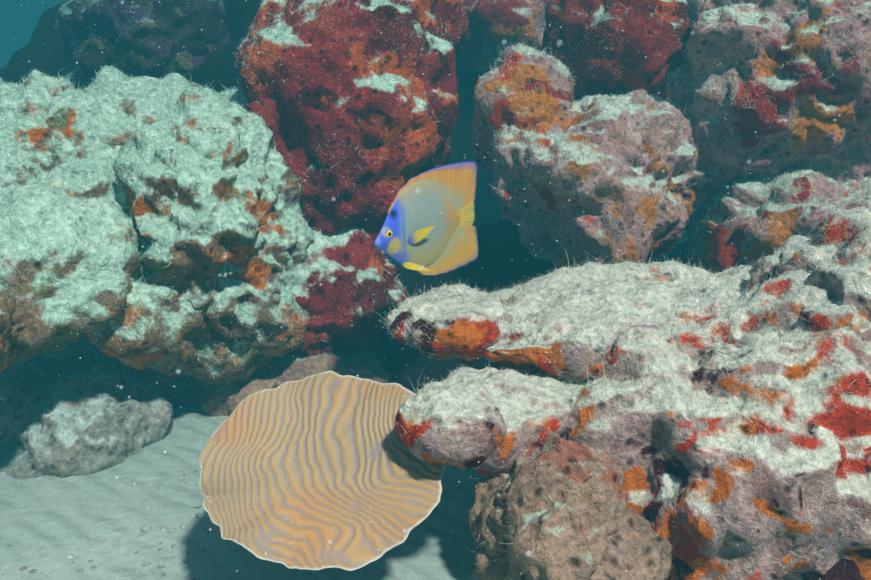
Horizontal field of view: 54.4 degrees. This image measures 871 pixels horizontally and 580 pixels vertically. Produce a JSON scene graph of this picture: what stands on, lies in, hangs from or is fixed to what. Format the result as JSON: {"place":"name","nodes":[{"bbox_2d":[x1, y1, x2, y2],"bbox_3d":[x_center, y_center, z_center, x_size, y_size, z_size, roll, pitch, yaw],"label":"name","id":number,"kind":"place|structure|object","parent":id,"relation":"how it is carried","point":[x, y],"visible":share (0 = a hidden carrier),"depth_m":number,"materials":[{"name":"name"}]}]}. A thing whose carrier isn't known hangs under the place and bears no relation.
{"place":"outdoors","nodes":[
{"label":"outdoors","id":0,"kind":"place"},
{"bbox_2d":[0,0,64,68],"bbox_3d":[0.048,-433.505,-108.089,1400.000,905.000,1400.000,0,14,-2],"label":"open water","id":1,"kind":"structure","parent":0,"point":[19,19],"depth_m":605.18,"materials":[{"name":"teal liquid"}]},
{"bbox_2d":[374,161,478,276],"bbox_3d":[-0.010,-0.124,1.622,0.065,0.217,0.317,11,21,37],"label":"angelfish","id":2,"kind":"object","parent":1,"relation":"in","point":[417,230],"visible":1,"depth_m":1.62,"materials":[{"name":"yellow"}]},
{"bbox_2d":[0,0,868,575],"bbox_3d":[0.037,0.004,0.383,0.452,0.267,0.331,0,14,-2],"label":"floating particles","id":3,"kind":"object","parent":1,"relation":"in","point":[421,266],"visible":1,"depth_m":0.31,"materials":[{"name":"white"}]},
{"bbox_2d":[53,0,232,89],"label":"reef rock","id":4,"kind":"object","parent":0,"point":[198,43],"visible":0.42,"depth_m":2.57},
{"bbox_2d":[0,65,314,385],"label":"reef mound","id":5,"kind":"object","parent":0,"point":[205,264],"visible":0.92,"depth_m":1.64,"materials":[{"name":"white stone"}]},
{"bbox_2d":[0,406,483,579],"bbox_3d":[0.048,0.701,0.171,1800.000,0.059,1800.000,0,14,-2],"label":"sandy seabed","id":6,"kind":"structure","parent":0,"point":[40,510],"depth_m":1.39,"materials":[{"name":"beige sand"}]},
{"bbox_2d":[0,342,172,479],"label":"reef rock","id":7,"kind":"object","parent":6,"relation":"on","point":[19,416],"visible":0.56,"depth_m":1.67,"materials":[{"name":"grey stone"}]},
{"bbox_2d":[0,409,476,579],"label":"pebbles","id":8,"kind":"object","parent":6,"relation":"on","point":[145,528],"visible":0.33,"depth_m":1.35,"materials":[{"name":"grey stone"}]},
{"bbox_2d":[0,0,693,392],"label":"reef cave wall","id":9,"kind":"structure","parent":6,"relation":"on","point":[506,260],"depth_m":2.56,"materials":[{"name":"teal stone"}]},
{"bbox_2d":[198,371,445,570],"bbox_3d":[-0.154,0.234,1.127,0.343,0.063,0.316,-3,43,9],"label":"plate coral","id":10,"kind":"object","parent":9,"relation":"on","point":[314,495],"visible":0.94,"depth_m":1.13},
{"bbox_2d":[102,350,672,579],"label":"reef tan rocks","id":11,"kind":"object","parent":6,"relation":"on","point":[601,501],"visible":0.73,"depth_m":1.09,"materials":[{"name":"beige stone"}]},
{"bbox_2d":[0,0,870,579],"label":"algae","id":12,"kind":"object","parent":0,"point":[460,308],"visible":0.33,"depth_m":1.61,"materials":[{"name":"plant"}]},
{"bbox_2d":[235,0,692,357],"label":"rock","id":13,"kind":"object","parent":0,"point":[302,129],"visible":0.69,"depth_m":1.88,"materials":[{"name":"red stone"}]},
{"bbox_2d":[385,206,870,579],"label":"reef ledge","id":14,"kind":"object","parent":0,"point":[675,457],"visible":0.83,"depth_m":1.21,"materials":[{"name":"white stone"}]},
{"bbox_2d":[460,0,870,273],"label":"reef","id":15,"kind":"object","parent":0,"point":[725,41],"visible":0.9,"depth_m":1.80}
]}

